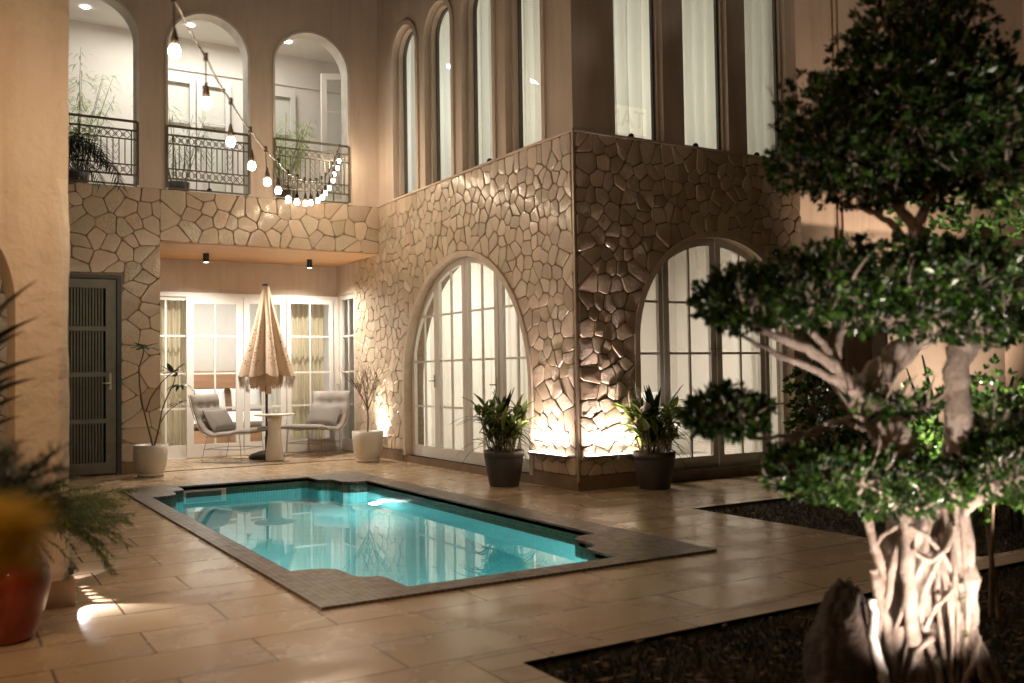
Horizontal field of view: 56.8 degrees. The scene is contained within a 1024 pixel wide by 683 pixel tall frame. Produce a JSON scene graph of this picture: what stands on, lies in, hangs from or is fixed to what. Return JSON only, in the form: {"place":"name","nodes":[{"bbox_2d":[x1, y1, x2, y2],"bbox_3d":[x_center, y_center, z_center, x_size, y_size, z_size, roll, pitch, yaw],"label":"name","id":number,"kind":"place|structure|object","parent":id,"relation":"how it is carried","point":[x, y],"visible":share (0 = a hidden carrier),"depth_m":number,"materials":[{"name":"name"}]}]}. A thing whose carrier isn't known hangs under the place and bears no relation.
{"place":"outdoors","nodes":[
{"label":"outdoors","id":0,"kind":"place"},
{"bbox_2d":[0,450,1023,682],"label":"paving","id":1,"kind":"structure","parent":0,"point":[173,603],"depth_m":5.51,"materials":[{"name":"beige tile"}]},
{"bbox_2d":[0,280,44,423],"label":"yucca","id":2,"kind":"object","parent":1,"relation":"on","point":[3,306],"visible":1,"depth_m":3.15,"materials":[{"name":"green plant"}]},
{"bbox_2d":[0,494,62,578],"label":"yellow flowers","id":3,"kind":"object","parent":1,"relation":"on","point":[21,536],"visible":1,"depth_m":0.57,"materials":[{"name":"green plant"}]},
{"bbox_2d":[0,0,75,609],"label":"stucco arcade","id":4,"kind":"object","parent":1,"relation":"on","point":[34,156],"visible":0.69,"depth_m":5.43,"materials":[{"name":"beige paint"}]},
{"bbox_2d":[0,435,86,531],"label":"dark bush","id":5,"kind":"object","parent":1,"relation":"on","point":[18,482],"visible":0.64,"depth_m":2.46,"materials":[{"name":"green plant"}]},
{"bbox_2d":[0,482,137,646],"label":"potted fern","id":6,"kind":"object","parent":1,"relation":"on","point":[23,597],"visible":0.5,"depth_m":4.80,"materials":[{"name":"green plant"}]},
{"bbox_2d":[125,343,192,477],"bbox_3d":[-4.670,0.900,12.568,0.852,1.765,0.618,0,-2,-31],"label":"potted plant","id":7,"kind":"object","parent":1,"relation":"on","point":[150,460],"visible":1,"depth_m":12.44,"materials":[{"name":"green plant"}]},
{"bbox_2d":[188,394,267,462],"bbox_3d":[-4.339,1.325,14.643,1.006,1.027,0.756,-1,-2,15],"label":"lounge chair","id":8,"kind":"object","parent":1,"relation":"on","point":[199,403],"visible":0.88,"depth_m":14.45,"materials":[{"name":"grey fabric"}]},
{"bbox_2d":[202,408,234,431],"bbox_3d":[-4.542,1.218,14.700,0.254,0.340,0.620,-1,-2,15],"label":"lumbar pillow","id":9,"kind":"object","parent":8,"relation":"on","point":[218,419],"visible":1,"depth_m":14.56,"materials":[{"name":"grey fabric"}]},
{"bbox_2d":[238,284,294,459],"bbox_3d":[-3.927,0.466,15.076,0.888,2.775,0.853,-1,-2,-4],"label":"closed parasol","id":10,"kind":"object","parent":1,"relation":"on","point":[266,364],"visible":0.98,"depth_m":14.94,"materials":[{"name":"beige fabric"}]},
{"bbox_2d":[254,413,294,460],"bbox_3d":[-3.657,1.475,14.603,0.620,0.718,0.620,0,-2,-31],"label":"pedestal table","id":11,"kind":"object","parent":1,"relation":"on","point":[274,449],"visible":1,"depth_m":14.51,"materials":[{"name":"beige stone"}]},
{"bbox_2d":[281,391,351,455],"bbox_3d":[-3.230,1.342,15.664,0.756,1.027,1.006,-2,-2,22],"label":"lounge chair","id":12,"kind":"object","parent":1,"relation":"on","point":[343,398],"visible":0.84,"depth_m":15.89,"materials":[{"name":"beige fabric"}]},
{"bbox_2d":[306,405,341,425],"bbox_3d":[-3.155,1.236,15.861,0.620,0.340,0.254,-2,-2,22],"label":"lumbar pillow","id":13,"kind":"object","parent":12,"relation":"on","point":[324,414],"visible":0.96,"depth_m":15.79,"materials":[{"name":"grey fabric"}]},
{"bbox_2d":[336,354,386,462],"bbox_3d":[-2.196,0.972,14.153,0.775,1.650,1.005,0,-2,-31],"label":"potted plant","id":14,"kind":"object","parent":1,"relation":"on","point":[367,445],"visible":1,"depth_m":14.05,"materials":[{"name":"ceramic"}]},
{"bbox_2d":[120,472,716,610],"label":"swimming pool","id":15,"kind":"structure","parent":1,"relation":"in","point":[599,546],"depth_m":7.38,"materials":[{"name":"teal liquid"}]},
{"bbox_2d":[171,488,586,585],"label":"pool water","id":16,"kind":"structure","parent":15,"relation":"in","point":[367,534],"depth_m":8.28,"materials":[{"name":"teal liquid"}]},
{"bbox_2d":[449,387,543,486],"bbox_3d":[-0.156,1.093,10.880,1.028,1.131,1.073,0,-2,-31],"label":"potted plant","id":17,"kind":"object","parent":1,"relation":"on","point":[503,466],"visible":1,"depth_m":10.79,"materials":[{"name":"green plant"}]},
{"bbox_2d":[0,0,1023,490],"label":"villa","id":18,"kind":"object","parent":1,"relation":"on","point":[588,236],"visible":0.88,"depth_m":13.20,"materials":[{"name":"stone"}]},
{"bbox_2d":[68,278,115,475],"bbox_3d":[-5.837,0.468,12.628,1.055,2.630,0.099,0,-2,-31],"label":"slatted door","id":19,"kind":"structure","parent":18,"relation":"in","point":[109,466],"depth_m":12.78,"materials":[{"name":"grey wood"}]},
{"bbox_2d":[68,50,121,182],"bbox_3d":[-6.238,-3.100,13.562,1.294,1.972,1.163,0,-2,-31],"label":"potted bamboo","id":20,"kind":"object","parent":18,"relation":"on","point":[72,174],"visible":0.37,"depth_m":13.52,"materials":[{"name":"green plant"}]},
{"bbox_2d":[68,131,128,194],"bbox_3d":[-5.735,-2.327,12.364,1.344,0.845,0.799,0,-2,-31],"label":"hanging palm","id":21,"kind":"object","parent":18,"relation":"hanging from","point":[87,146],"visible":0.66,"depth_m":12.44,"materials":[{"name":"green plant"}]},
{"bbox_2d":[125,88,220,190],"bbox_3d":[-5.099,-2.986,14.437,1.197,1.766,1.082,-2,-2,30],"label":"potted bamboo","id":22,"kind":"object","parent":18,"relation":"on","point":[177,184],"visible":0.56,"depth_m":14.41,"materials":[{"name":"green plant"}]},
{"bbox_2d":[160,300,185,445],"bbox_3d":[-5.615,0.422,15.271,0.739,2.870,0.083,0,-2,-31],"label":"curtain","id":23,"kind":"object","parent":18,"relation":"hanging from","point":[176,427],"visible":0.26,"depth_m":15.35,"materials":[{"name":"beige fabric"}]},
{"bbox_2d":[160,296,185,458],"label":"patio door","id":24,"kind":"structure","parent":18,"relation":"in","point":[176,451],"depth_m":15.10,"materials":[{"name":"white wood"}]},
{"bbox_2d":[168,75,195,191],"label":"corridor door","id":25,"kind":"structure","parent":18,"relation":"in","point":[192,85],"depth_m":15.89,"materials":[{"name":"white wood"}]},
{"bbox_2d":[196,79,230,194],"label":"corridor door","id":26,"kind":"structure","parent":18,"relation":"in","point":[199,83],"depth_m":16.07,"materials":[{"name":"white wood"}]},
{"bbox_2d":[186,297,243,457],"bbox_3d":[-4.836,0.570,15.432,0.900,2.580,0.050,0,-2,-31],"label":"patio door","id":27,"kind":"structure","parent":18,"relation":"in","point":[192,450],"depth_m":15.40,"materials":[{"name":"white wood"}]},
{"bbox_2d":[194,371,286,412],"bbox_3d":[-5.863,1.134,19.155,3.300,1.070,0.280,0,-2,-31],"label":"headboard","id":28,"kind":"object","parent":18,"relation":"attached to","point":[207,380],"visible":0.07,"depth_m":19.03,"materials":[{"name":"brown wood"}]},
{"bbox_2d":[194,386,258,388],"bbox_3d":[-5.767,0.917,19.000,3.100,0.030,0.100,0,-2,-31],"label":"wall shelf","id":29,"kind":"object","parent":28,"relation":"attached to","point":[218,387],"depth_m":18.91,"materials":[{"name":"brown wood"}]},
{"bbox_2d":[194,411,286,444],"bbox_3d":[-5.364,1.633,18.138,2.300,0.570,1.900,0,-2,-31],"label":"bed","id":30,"kind":"object","parent":18,"relation":"on","point":[200,438],"visible":0.11,"depth_m":17.36,"materials":[{"name":"white wood"}]},
{"bbox_2d":[194,388,226,410],"bbox_3d":[-5.907,1.140,18.554,0.600,0.440,0.242,0,-2,-31],"label":"bed pillow","id":31,"kind":"object","parent":30,"relation":"on","point":[221,394],"visible":0.37,"depth_m":18.57,"materials":[{"name":"white fabric"}]},
{"bbox_2d":[230,388,261,409],"bbox_3d":[-5.309,1.143,18.918,0.600,0.440,0.242,0,-2,-31],"label":"bed pillow","id":32,"kind":"object","parent":30,"relation":"on","point":[255,397],"visible":0.41,"depth_m":18.89,"materials":[{"name":"white fabric"}]},
{"bbox_2d":[169,0,343,205],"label":"string lights","id":33,"kind":"object","parent":18,"relation":"hanging from","point":[174,50],"visible":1,"depth_m":6.16,"materials":[{"name":"glass"}]},
{"bbox_2d":[243,298,286,453],"bbox_3d":[-4.119,0.573,15.831,0.700,2.580,0.090,0,-2,-31],"label":"patio door","id":34,"kind":"structure","parent":18,"relation":"in","point":[246,301],"depth_m":15.72,"materials":[{"name":"white wood"}]},
{"bbox_2d":[261,305,279,440],"bbox_3d":[-4.097,0.432,16.288,0.448,2.870,0.087,0,-2,-31],"label":"curtain","id":35,"kind":"object","parent":18,"relation":"hanging from","point":[274,397],"visible":0.1,"depth_m":16.27,"materials":[{"name":"beige fabric"}]},
{"bbox_2d":[275,90,295,187],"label":"corridor door","id":36,"kind":"structure","parent":18,"relation":"in","point":[292,96],"depth_m":16.80,"materials":[{"name":"white wood"}]},
{"bbox_2d":[275,112,319,199],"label":"potted bamboo","id":37,"kind":"object","parent":18,"relation":"on","point":[283,193],"visible":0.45,"depth_m":14.97,"materials":[{"name":"green plant"}]},
{"bbox_2d":[291,304,324,439],"bbox_3d":[-3.582,0.432,16.508,0.658,2.870,0.078,0,-2,-31],"label":"curtain","id":38,"kind":"object","parent":18,"relation":"hanging from","point":[300,346],"visible":0.6,"depth_m":16.50,"materials":[{"name":"beige fabric"}]},
{"bbox_2d":[286,299,333,451],"bbox_3d":[-3.457,0.576,16.243,0.820,2.580,0.050,0,-2,-31],"label":"patio door","id":39,"kind":"structure","parent":18,"relation":"in","point":[317,444],"depth_m":16.23,"materials":[{"name":"white wood"}]},
{"bbox_2d":[320,73,341,203],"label":"corridor door","id":40,"kind":"structure","parent":18,"relation":"in","point":[324,77],"depth_m":15.99,"materials":[{"name":"white wood"}]},
{"bbox_2d":[337,293,354,450],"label":"patio door","id":41,"kind":"structure","parent":18,"relation":"in","point":[347,442],"depth_m":16.36,"materials":[{"name":"white wood"}]},
{"bbox_2d":[403,31,413,193],"bbox_3d":[-1.464,-3.431,14.288,0.040,2.540,0.720,0,-2,-31],"label":"arched window","id":42,"kind":"structure","parent":18,"relation":"in","point":[411,34],"depth_m":14.56,"materials":[{"name":"brown wood"}]},
{"bbox_2d":[412,282,437,458],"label":"arched door","id":43,"kind":"structure","parent":18,"relation":"in","point":[425,450],"depth_m":13.82,"materials":[{"name":"white wood"}]},
{"bbox_2d":[411,18,444,190],"bbox_3d":[-1.281,-3.795,14.414,0.158,3.230,1.058,0,-2,-31],"label":"curtain","id":44,"kind":"object","parent":18,"relation":"hanging from","point":[413,146],"visible":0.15,"depth_m":14.72,"materials":[{"name":"white fabric"}]},
{"bbox_2d":[436,8,447,180],"bbox_3d":[-0.889,-3.460,13.344,0.040,2.520,0.720,0,-2,-31],"label":"arched window","id":45,"kind":"structure","parent":18,"relation":"in","point":[446,9],"depth_m":13.62,"materials":[{"name":"brown wood"}]},
{"bbox_2d":[436,257,466,462],"bbox_3d":[-0.825,0.263,13.092,0.050,2.760,0.858,0,-2,-31],"label":"arched door","id":46,"kind":"structure","parent":18,"relation":"in","point":[449,454],"depth_m":13.11,"materials":[{"name":"white wood"}]},
{"bbox_2d":[443,0,481,177],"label":"curtain","id":47,"kind":"object","parent":18,"relation":"hanging from","point":[446,94],"visible":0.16,"depth_m":13.80,"materials":[{"name":"white fabric"}]},
{"bbox_2d":[473,0,478,165],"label":"arched window","id":48,"kind":"structure","parent":18,"relation":"in","point":[475,1],"depth_m":12.67,"materials":[{"name":"brown wood"}]},
{"bbox_2d":[430,263,528,457],"bbox_3d":[-0.288,0.013,12.885,0.039,3.370,3.718,0,-2,-31],"label":"curtain","id":49,"kind":"object","parent":18,"relation":"hanging from","point":[511,344],"visible":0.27,"depth_m":13.24,"materials":[{"name":"white fabric"}]},
{"bbox_2d":[465,257,499,465],"bbox_3d":[-0.394,0.232,12.342,0.094,2.760,0.848,0,-2,-31],"label":"arched door","id":50,"kind":"structure","parent":18,"relation":"in","point":[477,458],"depth_m":12.53,"materials":[{"name":"white wood"}]},
{"bbox_2d":[480,0,526,163],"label":"curtain","id":51,"kind":"object","parent":18,"relation":"hanging from","point":[486,96],"visible":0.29,"depth_m":12.83,"materials":[{"name":"white fabric"}]},
{"bbox_2d":[498,278,528,471],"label":"arched door","id":52,"kind":"structure","parent":18,"relation":"in","point":[501,289],"depth_m":11.91,"materials":[{"name":"white wood"}]},
{"bbox_2d":[517,0,522,147],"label":"arched window","id":53,"kind":"structure","parent":18,"relation":"in","point":[518,1],"depth_m":11.70,"materials":[{"name":"brown wood"}]},
{"bbox_2d":[525,0,541,145],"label":"curtain","id":54,"kind":"object","parent":18,"relation":"hanging from","point":[533,70],"visible":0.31,"depth_m":11.87,"materials":[{"name":"white fabric"}]},
{"bbox_2d":[528,451,568,458],"bbox_3d":[0.406,1.281,10.729,0.065,0.036,0.750,0,-2,-31],"label":"wall washer light","id":55,"kind":"object","parent":18,"relation":"attached to","point":[549,454],"visible":0.96,"depth_m":10.67,"materials":[{"name":"metal"}]},
{"bbox_2d":[584,452,632,458],"bbox_3d":[1.143,1.263,10.513,0.790,0.036,0.065,0,-2,-31],"label":"wall washer light","id":56,"kind":"object","parent":18,"relation":"attached to","point":[607,455],"visible":0.68,"depth_m":10.44,"materials":[{"name":"metal"}]},
{"bbox_2d":[613,0,650,139],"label":"curtain","id":57,"kind":"object","parent":18,"relation":"hanging from","point":[632,67],"visible":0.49,"depth_m":11.36,"materials":[{"name":"white fabric"}]},
{"bbox_2d":[649,0,655,139],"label":"arched window","id":58,"kind":"structure","parent":18,"relation":"in","point":[651,19],"depth_m":11.23,"materials":[{"name":"brown wood"}]},
{"bbox_2d":[641,267,665,449],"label":"arched door","id":59,"kind":"structure","parent":18,"relation":"in","point":[658,278],"depth_m":11.15,"materials":[{"name":"white wood"}]},
{"bbox_2d":[662,239,718,469],"bbox_3d":[2.152,0.131,11.375,0.828,2.780,0.114,0,-2,-31],"label":"arched door","id":60,"kind":"structure","parent":18,"relation":"in","point":[712,460],"depth_m":11.39,"materials":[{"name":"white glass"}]},
{"bbox_2d":[682,0,716,148],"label":"curtain","id":61,"kind":"object","parent":18,"relation":"hanging from","point":[699,73],"visible":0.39,"depth_m":11.92,"materials":[{"name":"white fabric"}]},
{"bbox_2d":[713,0,720,149],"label":"arched window","id":62,"kind":"structure","parent":18,"relation":"in","point":[715,2],"depth_m":11.78,"materials":[{"name":"brown wood"}]},
{"bbox_2d":[714,240,766,465],"bbox_3d":[2.849,0.137,11.836,0.818,2.779,0.050,0,-2,-31],"label":"arched door","id":63,"kind":"structure","parent":18,"relation":"in","point":[743,457],"depth_m":11.80,"materials":[{"name":"white wood"}]},
{"bbox_2d":[744,0,774,156],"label":"curtain","id":64,"kind":"object","parent":18,"relation":"hanging from","point":[759,79],"visible":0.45,"depth_m":12.46,"materials":[{"name":"white fabric"}]},
{"bbox_2d":[750,317,773,451],"bbox_3d":[3.236,-0.059,12.338,0.369,3.370,0.084,0,-2,-31],"label":"curtain","id":65,"kind":"object","parent":18,"relation":"hanging from","point":[754,378],"visible":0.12,"depth_m":12.26,"materials":[{"name":"white fabric"}]},
{"bbox_2d":[772,0,779,157],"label":"arched window","id":66,"kind":"structure","parent":18,"relation":"in","point":[774,25],"depth_m":12.32,"materials":[{"name":"brown wood"}]},
{"bbox_2d":[765,323,787,454],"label":"arched door","id":67,"kind":"structure","parent":18,"relation":"in","point":[783,396],"depth_m":12.18,"materials":[{"name":"white wood"}]},
{"bbox_2d":[599,384,692,489],"bbox_3d":[1.492,1.044,10.455,0.974,1.152,1.102,-2,-2,36],"label":"potted plant","id":68,"kind":"object","parent":1,"relation":"on","point":[654,467],"visible":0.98,"depth_m":10.34,"materials":[{"name":"green plant"}]},
{"bbox_2d":[906,355,1013,533],"bbox_3d":[3.083,0.771,6.475,0.744,1.396,0.109,-1,-2,-3],"label":"bird of paradise","id":69,"kind":"object","parent":1,"relation":"on","point":[974,515],"visible":0.13,"depth_m":6.49,"materials":[{"name":"green plant"}]},
{"bbox_2d":[641,392,689,453],"bbox_3d":[1.861,1.268,14.633,1.800,0.948,0.984,0,-2,-31],"label":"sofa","id":70,"kind":"object","parent":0,"point":[684,444],"visible":0.03,"depth_m":14.60,"materials":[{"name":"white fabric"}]},
{"bbox_2d":[519,495,1023,682],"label":"soil","id":71,"kind":"structure","parent":0,"point":[713,630],"depth_m":4.67,"materials":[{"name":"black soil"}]},
{"bbox_2d":[465,551,1023,682],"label":"bed border","id":72,"kind":"object","parent":71,"relation":"on","point":[510,666],"visible":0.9,"depth_m":4.67,"materials":[{"name":"stone"}]},
{"bbox_2d":[782,337,857,504],"bbox_3d":[3.046,0.791,9.369,0.740,1.670,0.750,-2,-2,22],"label":"shrub","id":73,"kind":"object","parent":71,"relation":"on","point":[809,379],"visible":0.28,"depth_m":9.35,"materials":[{"name":"green plant"}]},
{"bbox_2d":[803,578,881,682],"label":"rock","id":74,"kind":"object","parent":71,"relation":"on","point":[836,645],"visible":0.91,"depth_m":3.48,"materials":[{"name":"brown stone"}]},
{"bbox_2d":[822,402,871,507],"bbox_3d":[3.294,1.056,8.983,0.856,1.101,0.754,0,-2,-31],"label":"shrub","id":75,"kind":"object","parent":71,"relation":"on","point":[844,435],"visible":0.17,"depth_m":8.93,"materials":[{"name":"green plant"}]},
{"bbox_2d":[672,0,1023,682],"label":"cloud pruned fig tree","id":76,"kind":"object","parent":71,"relation":"on","point":[918,290],"visible":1,"depth_m":3.60,"materials":[{"name":"green plant"}]},
{"bbox_2d":[867,599,889,682],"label":"tree trunk","id":77,"kind":"object","parent":71,"relation":"on","point":[878,660],"visible":1,"depth_m":3.44,"materials":[{"name":"brown wood"}]},
{"bbox_2d":[886,155,1023,618],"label":"lit shrub","id":78,"kind":"object","parent":71,"relation":"on","point":[959,225],"visible":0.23,"depth_m":4.82,"materials":[{"name":"green plant"}]},
{"bbox_2d":[900,353,1023,616],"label":"shrub","id":79,"kind":"object","parent":71,"relation":"on","point":[926,436],"visible":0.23,"depth_m":4.91,"materials":[{"name":"green plant"}]},
{"bbox_2d":[974,459,1021,531],"bbox_3d":[4.017,1.246,7.780,0.420,0.560,0.420,0,-2,-31],"label":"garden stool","id":80,"kind":"object","parent":71,"relation":"on","point":[1011,520],"visible":0.16,"depth_m":7.68,"materials":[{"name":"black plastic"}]},
{"bbox_2d":[871,315,1023,456],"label":"garden wall","id":81,"kind":"structure","parent":0,"point":[935,358],"depth_m":12.90,"materials":[{"name":"beige paint"}]}
]}

